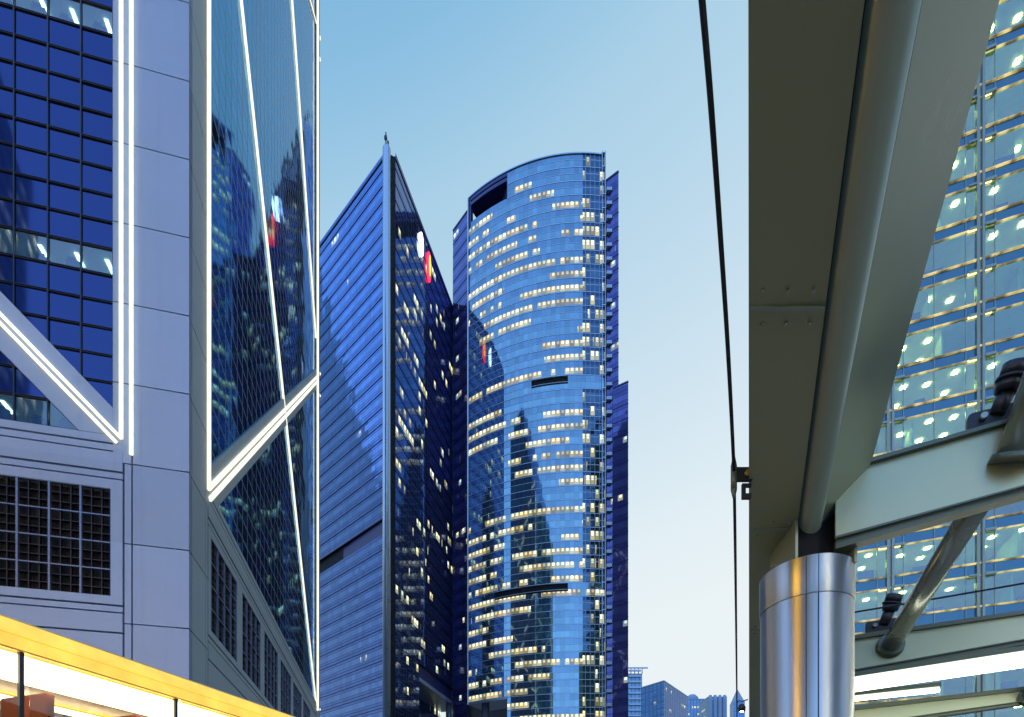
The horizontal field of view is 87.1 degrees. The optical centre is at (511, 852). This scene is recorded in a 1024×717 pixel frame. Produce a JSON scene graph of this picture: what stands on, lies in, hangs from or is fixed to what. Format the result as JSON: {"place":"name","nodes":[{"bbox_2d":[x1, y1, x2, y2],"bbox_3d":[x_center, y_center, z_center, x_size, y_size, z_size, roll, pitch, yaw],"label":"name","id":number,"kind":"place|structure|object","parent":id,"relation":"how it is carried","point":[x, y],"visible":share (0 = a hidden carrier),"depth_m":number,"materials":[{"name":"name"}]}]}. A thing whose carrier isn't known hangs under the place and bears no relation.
{"place":"outdoors","nodes":[
{"label":"outdoors","id":0,"kind":"place"},
{"bbox_2d":[0,0,320,716],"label":"braced tower","id":1,"kind":"structure","parent":0,"point":[160,374],"depth_m":28.08,"materials":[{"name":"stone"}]},
{"bbox_2d":[0,365,12,391],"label":"window","id":2,"kind":"structure","parent":1,"relation":"in","point":[6,373],"depth_m":26.64,"materials":[{"name":"blue glass"}]},
{"bbox_2d":[0,351,12,364],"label":"window","id":3,"kind":"structure","parent":1,"relation":"in","point":[3,359],"depth_m":26.61,"materials":[{"name":"blue glass"}]},
{"bbox_2d":[0,282,12,303],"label":"window","id":4,"kind":"structure","parent":1,"relation":"in","point":[7,289],"depth_m":26.64,"materials":[{"name":"blue glass"}]},
{"bbox_2d":[0,255,12,281],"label":"window","id":5,"kind":"structure","parent":1,"relation":"in","point":[6,262],"depth_m":26.64,"materials":[{"name":"blue glass"}]},
{"bbox_2d":[0,199,12,225],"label":"window","id":6,"kind":"structure","parent":1,"relation":"in","point":[6,207],"depth_m":26.64,"materials":[{"name":"blue glass"}]},
{"bbox_2d":[0,171,12,197],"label":"window","id":7,"kind":"structure","parent":1,"relation":"in","point":[6,179],"depth_m":26.63,"materials":[{"name":"blue glass"}]},
{"bbox_2d":[0,143,12,170],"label":"window","id":8,"kind":"structure","parent":1,"relation":"in","point":[6,151],"depth_m":26.63,"materials":[{"name":"blue glass"}]},
{"bbox_2d":[0,116,12,142],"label":"window","id":9,"kind":"structure","parent":1,"relation":"in","point":[6,124],"depth_m":26.64,"materials":[{"name":"blue glass"}]},
{"bbox_2d":[0,88,12,114],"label":"window","id":10,"kind":"structure","parent":1,"relation":"in","point":[6,96],"depth_m":26.63,"materials":[{"name":"blue glass"}]},
{"bbox_2d":[0,60,12,87],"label":"window","id":11,"kind":"structure","parent":1,"relation":"in","point":[6,69],"depth_m":26.64,"materials":[{"name":"blue glass"}]},
{"bbox_2d":[0,33,12,59],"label":"window","id":12,"kind":"structure","parent":1,"relation":"in","point":[6,41],"depth_m":26.64,"materials":[{"name":"blue glass"}]},
{"bbox_2d":[0,5,12,31],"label":"window","id":13,"kind":"structure","parent":1,"relation":"in","point":[6,13],"depth_m":26.64,"materials":[{"name":"blue glass"}]},
{"bbox_2d":[15,368,45,397],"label":"window","id":14,"kind":"structure","parent":1,"relation":"in","point":[23,385],"depth_m":26.80,"materials":[{"name":"blue glass"}]},
{"bbox_2d":[15,285,46,315],"bbox_3d":[-23.979,-27.495,26.881,1.380,1.310,0.038,0,0,-13],"label":"window","id":15,"kind":"structure","parent":1,"relation":"in","point":[31,300],"depth_m":26.86,"materials":[{"name":"blue glass"}]},
{"bbox_2d":[15,257,46,287],"bbox_3d":[-23.979,-28.865,26.879,1.380,1.310,0.038,0,0,-13],"label":"window","id":16,"kind":"structure","parent":1,"relation":"in","point":[29,272],"depth_m":26.86,"materials":[{"name":"blue glass"}]},
{"bbox_2d":[15,202,46,232],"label":"window","id":17,"kind":"structure","parent":1,"relation":"in","point":[28,217],"depth_m":26.86,"materials":[{"name":"blue glass"}]},
{"bbox_2d":[15,175,46,205],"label":"window","id":18,"kind":"structure","parent":1,"relation":"in","point":[26,189],"depth_m":26.86,"materials":[{"name":"blue glass"}]},
{"bbox_2d":[15,147,46,178],"bbox_3d":[-23.978,-34.345,26.875,1.380,1.310,0.037,0,0,-13],"label":"window","id":19,"kind":"structure","parent":1,"relation":"in","point":[28,162],"depth_m":26.86,"materials":[{"name":"blue glass"}]},
{"bbox_2d":[15,120,46,150],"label":"window","id":20,"kind":"structure","parent":1,"relation":"in","point":[26,134],"depth_m":26.86,"materials":[{"name":"blue glass"}]},
{"bbox_2d":[15,92,46,123],"bbox_3d":[-23.980,-37.085,26.883,1.380,1.310,0.035,0,0,-13],"label":"window","id":21,"kind":"structure","parent":1,"relation":"in","point":[26,106],"depth_m":26.86,"materials":[{"name":"blue glass"}]},
{"bbox_2d":[15,64,46,96],"bbox_3d":[-23.979,-38.455,26.881,1.380,1.310,0.032,0,0,-13],"label":"window","id":22,"kind":"structure","parent":1,"relation":"in","point":[26,79],"depth_m":26.86,"materials":[{"name":"blue glass"}]},
{"bbox_2d":[15,37,46,68],"bbox_3d":[-23.979,-39.825,26.881,1.380,1.310,0.032,0,0,-13],"label":"window","id":23,"kind":"structure","parent":1,"relation":"in","point":[26,51],"depth_m":26.86,"materials":[{"name":"blue glass"}]},
{"bbox_2d":[15,9,46,41],"bbox_3d":[-23.979,-41.195,26.879,1.380,1.310,0.030,0,0,-13],"label":"window","id":24,"kind":"structure","parent":1,"relation":"in","point":[26,24],"depth_m":26.86,"materials":[{"name":"blue glass"}]},
{"bbox_2d":[23,314,46,338],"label":"window","id":25,"kind":"structure","parent":1,"relation":"in","point":[39,323],"depth_m":26.95,"materials":[{"name":"blue glass"}]},
{"bbox_2d":[0,474,110,595],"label":"louvre window","id":26,"kind":"structure","parent":1,"relation":"in","point":[53,538],"depth_m":27.21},
{"bbox_2d":[0,0,113,429],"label":"window frame","id":27,"kind":"structure","parent":1,"relation":"in","point":[88,2],"depth_m":27.07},
{"bbox_2d":[49,319,79,348],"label":"window","id":28,"kind":"structure","parent":1,"relation":"in","point":[60,333],"depth_m":27.19,"materials":[{"name":"blue glass"}]},
{"bbox_2d":[49,292,79,321],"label":"window","id":29,"kind":"structure","parent":1,"relation":"in","point":[62,306],"depth_m":27.19,"materials":[{"name":"blue glass"}]},
{"bbox_2d":[49,264,79,294],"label":"window","id":30,"kind":"structure","parent":1,"relation":"in","point":[63,279],"depth_m":27.18,"materials":[{"name":"blue glass"}]},
{"bbox_2d":[49,210,79,240],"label":"window","id":31,"kind":"structure","parent":1,"relation":"in","point":[65,225],"depth_m":27.18,"materials":[{"name":"blue glass"}]},
{"bbox_2d":[49,183,79,213],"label":"window","id":32,"kind":"structure","parent":1,"relation":"in","point":[60,197],"depth_m":27.19,"materials":[{"name":"blue glass"}]},
{"bbox_2d":[49,155,79,185],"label":"window","id":33,"kind":"structure","parent":1,"relation":"in","point":[60,169],"depth_m":27.17,"materials":[{"name":"blue glass"}]},
{"bbox_2d":[49,128,79,158],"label":"window","id":34,"kind":"structure","parent":1,"relation":"in","point":[61,143],"depth_m":27.19,"materials":[{"name":"blue glass"}]},
{"bbox_2d":[49,101,79,131],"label":"window","id":35,"kind":"structure","parent":1,"relation":"in","point":[62,116],"depth_m":27.19,"materials":[{"name":"blue glass"}]},
{"bbox_2d":[49,73,79,104],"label":"window","id":36,"kind":"structure","parent":1,"relation":"in","point":[60,88],"depth_m":27.18,"materials":[{"name":"blue glass"}]},
{"bbox_2d":[49,46,79,77],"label":"window","id":37,"kind":"structure","parent":1,"relation":"in","point":[60,61],"depth_m":27.17,"materials":[{"name":"blue glass"}]},
{"bbox_2d":[49,19,79,50],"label":"window","id":38,"kind":"structure","parent":1,"relation":"in","point":[61,34],"depth_m":27.17,"materials":[{"name":"blue glass"}]},
{"bbox_2d":[55,347,79,372],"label":"window","id":39,"kind":"structure","parent":1,"relation":"in","point":[73,357],"depth_m":27.26,"materials":[{"name":"blue glass"}]},
{"bbox_2d":[82,352,111,380],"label":"window","id":40,"kind":"structure","parent":1,"relation":"in","point":[95,366],"depth_m":27.49,"materials":[{"name":"blue glass"}]},
{"bbox_2d":[82,325,111,353],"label":"window","id":41,"kind":"structure","parent":1,"relation":"in","point":[93,339],"depth_m":27.49,"materials":[{"name":"blue glass"}]},
{"bbox_2d":[82,298,111,327],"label":"window","id":42,"kind":"structure","parent":1,"relation":"in","point":[93,312],"depth_m":27.49,"materials":[{"name":"blue glass"}]},
{"bbox_2d":[82,271,111,300],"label":"window","id":43,"kind":"structure","parent":1,"relation":"in","point":[93,285],"depth_m":27.49,"materials":[{"name":"blue glass"}]},
{"bbox_2d":[82,218,111,247],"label":"window","id":44,"kind":"structure","parent":1,"relation":"in","point":[93,231],"depth_m":27.50,"materials":[{"name":"blue glass"}]},
{"bbox_2d":[82,190,111,220],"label":"window","id":45,"kind":"structure","parent":1,"relation":"in","point":[93,204],"depth_m":27.50,"materials":[{"name":"blue glass"}]},
{"bbox_2d":[82,163,111,193],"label":"window","id":46,"kind":"structure","parent":1,"relation":"in","point":[94,178],"depth_m":27.49,"materials":[{"name":"blue glass"}]},
{"bbox_2d":[82,137,111,166],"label":"window","id":47,"kind":"structure","parent":1,"relation":"in","point":[94,151],"depth_m":27.50,"materials":[{"name":"blue glass"}]},
{"bbox_2d":[82,110,111,140],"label":"window","id":48,"kind":"structure","parent":1,"relation":"in","point":[94,124],"depth_m":27.49,"materials":[{"name":"blue glass"}]},
{"bbox_2d":[82,83,111,113],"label":"window","id":49,"kind":"structure","parent":1,"relation":"in","point":[97,98],"depth_m":27.50,"materials":[{"name":"blue glass"}]},
{"bbox_2d":[82,55,111,86],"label":"window","id":50,"kind":"structure","parent":1,"relation":"in","point":[93,70],"depth_m":27.49,"materials":[{"name":"blue glass"}]},
{"bbox_2d":[82,29,111,59],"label":"window","id":51,"kind":"structure","parent":1,"relation":"in","point":[93,43],"depth_m":27.50,"materials":[{"name":"blue glass"}]},
{"bbox_2d":[86,380,111,405],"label":"window","id":52,"kind":"structure","parent":1,"relation":"in","point":[104,389],"depth_m":27.57,"materials":[{"name":"blue glass"}]},
{"bbox_2d":[91,0,111,6],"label":"window","id":53,"kind":"structure","parent":1,"relation":"in","point":[106,2],"depth_m":27.57,"materials":[{"name":"blue glass"}]},
{"bbox_2d":[211,539,236,661],"bbox_3d":[-18.601,-15.830,34.434,0.440,5.500,5.480,0,0,-13],"label":"louvre window","id":54,"kind":"structure","parent":1,"relation":"in","point":[223,586],"depth_m":34.43,"materials":[{"name":"black metal"}]},
{"bbox_2d":[243,595,259,689],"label":"louvre window","id":55,"kind":"structure","parent":1,"relation":"in","point":[251,625],"depth_m":41.12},
{"bbox_2d":[265,633,277,709],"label":"louvre window","id":56,"kind":"structure","parent":1,"relation":"in","point":[271,656],"depth_m":48.29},
{"bbox_2d":[281,661,290,714],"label":"louvre window","id":57,"kind":"structure","parent":1,"relation":"in","point":[285,677],"depth_m":54.48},
{"bbox_2d":[293,682,300,716],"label":"louvre window","id":58,"kind":"structure","parent":1,"relation":"in","point":[296,694],"depth_m":61.14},
{"bbox_2d":[303,699,309,716],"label":"louvre window","id":59,"kind":"structure","parent":1,"relation":"in","point":[306,712],"depth_m":67.43,"materials":[{"name":"glass"}]},
{"bbox_2d":[320,132,452,716],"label":"knife edge tower","id":60,"kind":"structure","parent":0,"point":[386,478],"depth_m":145.48,"materials":[{"name":"blue glass"}]},
{"bbox_2d":[320,0,748,716],"label":"sky","id":61,"kind":"structure","parent":0,"point":[464,93],"materials":[{"name":"blue"}]},
{"bbox_2d":[452,150,628,716],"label":"curved tower","id":62,"kind":"structure","parent":0,"point":[540,511],"depth_m":156.70,"materials":[{"name":"blue glass"}]},
{"bbox_2d":[628,667,647,716],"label":"apartment tower","id":63,"kind":"structure","parent":0,"point":[634,692],"depth_m":420.00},
{"bbox_2d":[641,680,687,716],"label":"office block","id":64,"kind":"structure","parent":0,"point":[663,698],"depth_m":338.75,"materials":[{"name":"blue glass"}]},
{"bbox_2d":[688,694,703,716],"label":"lowrise block","id":65,"kind":"structure","parent":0,"point":[694,701],"depth_m":520.00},
{"bbox_2d":[699,695,726,716],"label":"ribbed block","id":66,"kind":"structure","parent":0,"point":[713,706],"depth_m":468.72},
{"bbox_2d":[730,691,744,716],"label":"gabled tower","id":67,"kind":"structure","parent":0,"point":[733,709],"depth_m":601.17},
{"label":"road","id":68,"kind":"structure","parent":0,"visible":0},
{"bbox_2d":[0,614,294,716],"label":"double decker bus","id":69,"kind":"object","parent":68,"relation":"on","point":[45,673],"visible":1,"depth_m":7.37,"materials":[{"name":"orange paint"}]},
{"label":"pavement","id":70,"kind":"structure","parent":0,"visible":0},
{"bbox_2d":[748,0,1023,716],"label":"footbridge","id":71,"kind":"object","parent":70,"relation":"on","point":[858,110],"visible":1,"depth_m":3.53,"materials":[{"name":"green paint"}]},
{"bbox_2d":[731,458,752,499],"bbox_3d":[1.938,-3.164,4.546,0.177,0.362,0.050,0,0,4],"label":"cable clamp","id":72,"kind":"object","parent":71,"relation":"attached to","point":[739,474],"visible":0.81,"depth_m":4.54,"materials":[{"name":"grey metal"}]},
{"bbox_2d":[698,0,737,716],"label":"overhead cable","id":73,"kind":"object","parent":72,"relation":"attached to","point":[707,59],"visible":0.9,"depth_m":2.94,"materials":[{"name":"black metal"}]},
{"bbox_2d":[738,699,747,711],"bbox_3d":[5.128,-3.266,12.004,0.231,0.292,0.158,0,0,-30],"label":"bracket lamp","id":74,"kind":"object","parent":71,"relation":"attached to","point":[741,707],"visible":0.86,"depth_m":11.96,"materials":[{"name":"brown metal"}]},
{"bbox_2d":[865,593,902,632],"bbox_3d":[4.781,-3.086,6.917,0.401,0.449,0.223,0,0,24],"label":"floodlight","id":75,"kind":"object","parent":71,"relation":"attached to","point":[885,621],"visible":0.78,"depth_m":6.89,"materials":[{"name":"metal"}]},
{"bbox_2d":[855,682,941,700],"bbox_3d":[5.644,-2.355,8.004,1.133,0.134,0.250,0,0,24],"label":"fluorescent light","id":76,"kind":"object","parent":71,"relation":"attached to","point":[909,690],"visible":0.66,"depth_m":7.90,"materials":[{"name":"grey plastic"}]},
{"bbox_2d":[855,645,1023,691],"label":"fluorescent light","id":77,"kind":"object","parent":71,"relation":"attached to","point":[1010,658],"visible":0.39,"depth_m":6.49,"materials":[{"name":"white plastic"}]},
{"bbox_2d":[855,582,1023,612],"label":"thin cable","id":78,"kind":"object","parent":71,"relation":"attached to","point":[1022,583],"visible":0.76,"depth_m":6.40,"materials":[{"name":"black metal"}]},
{"bbox_2d":[966,357,1023,429],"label":"floodlight","id":79,"kind":"object","parent":71,"relation":"attached to","point":[1007,382],"visible":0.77,"depth_m":4.55,"materials":[{"name":"metal"}]},
{"bbox_2d":[855,0,1023,716],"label":"glass office building","id":80,"kind":"structure","parent":70,"relation":"on","point":[964,342],"depth_m":50.00,"materials":[{"name":"blue glass"}]},
{"bbox_2d":[876,579,876,618],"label":"window","id":81,"kind":"structure","parent":80,"relation":"in","point":[876,579],"depth_m":51.79,"materials":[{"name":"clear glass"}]},
{"bbox_2d":[876,543,876,576],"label":"window","id":82,"kind":"structure","parent":80,"relation":"in","point":[876,543],"depth_m":51.79,"materials":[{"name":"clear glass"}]},
{"bbox_2d":[903,676,965,698],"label":"window","id":83,"kind":"structure","parent":80,"relation":"in","point":[965,676],"depth_m":50.04,"materials":[{"name":"glass"}]},
{"bbox_2d":[903,566,965,610],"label":"window","id":84,"kind":"structure","parent":80,"relation":"in","point":[965,566],"depth_m":50.15,"materials":[{"name":"glass"}]},
{"bbox_2d":[903,528,965,572],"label":"window","id":85,"kind":"structure","parent":80,"relation":"in","point":[933,528],"depth_m":50.23,"materials":[{"name":"glass"}]},
{"bbox_2d":[903,393,965,447],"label":"window","id":86,"kind":"structure","parent":80,"relation":"in","point":[965,393],"depth_m":50.23,"materials":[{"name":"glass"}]},
{"bbox_2d":[903,350,965,405],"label":"window","id":87,"kind":"structure","parent":80,"relation":"in","point":[965,350],"depth_m":50.15,"materials":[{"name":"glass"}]},
{"bbox_2d":[903,307,965,364],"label":"window","id":88,"kind":"structure","parent":80,"relation":"in","point":[965,307],"depth_m":50.15,"materials":[{"name":"glass"}]},
{"bbox_2d":[933,264,965,313],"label":"window","id":89,"kind":"structure","parent":80,"relation":"in","point":[965,264],"depth_m":50.15,"materials":[{"name":"glass"}]},
{"bbox_2d":[933,221,965,271],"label":"window","id":90,"kind":"structure","parent":80,"relation":"in","point":[965,221],"depth_m":50.15,"materials":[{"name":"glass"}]},
{"bbox_2d":[965,178,965,218],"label":"window","id":91,"kind":"structure","parent":80,"relation":"in","point":[965,178],"depth_m":49.34,"materials":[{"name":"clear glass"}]},
{"bbox_2d":[965,134,965,175],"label":"window","id":92,"kind":"structure","parent":80,"relation":"in","point":[965,134],"depth_m":49.34,"materials":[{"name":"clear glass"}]},
{"bbox_2d":[994,561,994,602],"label":"window","id":93,"kind":"structure","parent":80,"relation":"in","point":[994,561],"depth_m":48.62,"materials":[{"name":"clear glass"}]},
{"bbox_2d":[994,518,994,559],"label":"window","id":94,"kind":"structure","parent":80,"relation":"in","point":[994,518],"depth_m":48.62,"materials":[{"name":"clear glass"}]},
{"bbox_2d":[994,343,994,381],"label":"window","id":95,"kind":"structure","parent":80,"relation":"in","point":[994,343],"depth_m":48.62,"materials":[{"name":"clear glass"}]},
{"bbox_2d":[994,299,994,340],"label":"window","id":96,"kind":"structure","parent":80,"relation":"in","point":[994,299],"depth_m":48.62,"materials":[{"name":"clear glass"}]},
{"bbox_2d":[994,255,994,296],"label":"window","id":97,"kind":"structure","parent":80,"relation":"in","point":[994,255],"depth_m":48.62,"materials":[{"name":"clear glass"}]},
{"bbox_2d":[994,211,994,252],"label":"window","id":98,"kind":"structure","parent":80,"relation":"in","point":[994,211],"depth_m":48.62,"materials":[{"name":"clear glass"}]},
{"bbox_2d":[994,168,994,208],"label":"window","id":99,"kind":"structure","parent":80,"relation":"in","point":[994,168],"depth_m":48.62,"materials":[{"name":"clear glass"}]},
{"bbox_2d":[994,124,994,164],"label":"window","id":100,"kind":"structure","parent":80,"relation":"in","point":[994,124],"depth_m":48.62,"materials":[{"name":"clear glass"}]},
{"bbox_2d":[994,80,994,121],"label":"window","id":101,"kind":"structure","parent":80,"relation":"in","point":[994,80],"depth_m":48.62,"materials":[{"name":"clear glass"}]},
{"bbox_2d":[994,36,994,77],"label":"window","id":102,"kind":"structure","parent":80,"relation":"in","point":[994,36],"depth_m":48.62,"materials":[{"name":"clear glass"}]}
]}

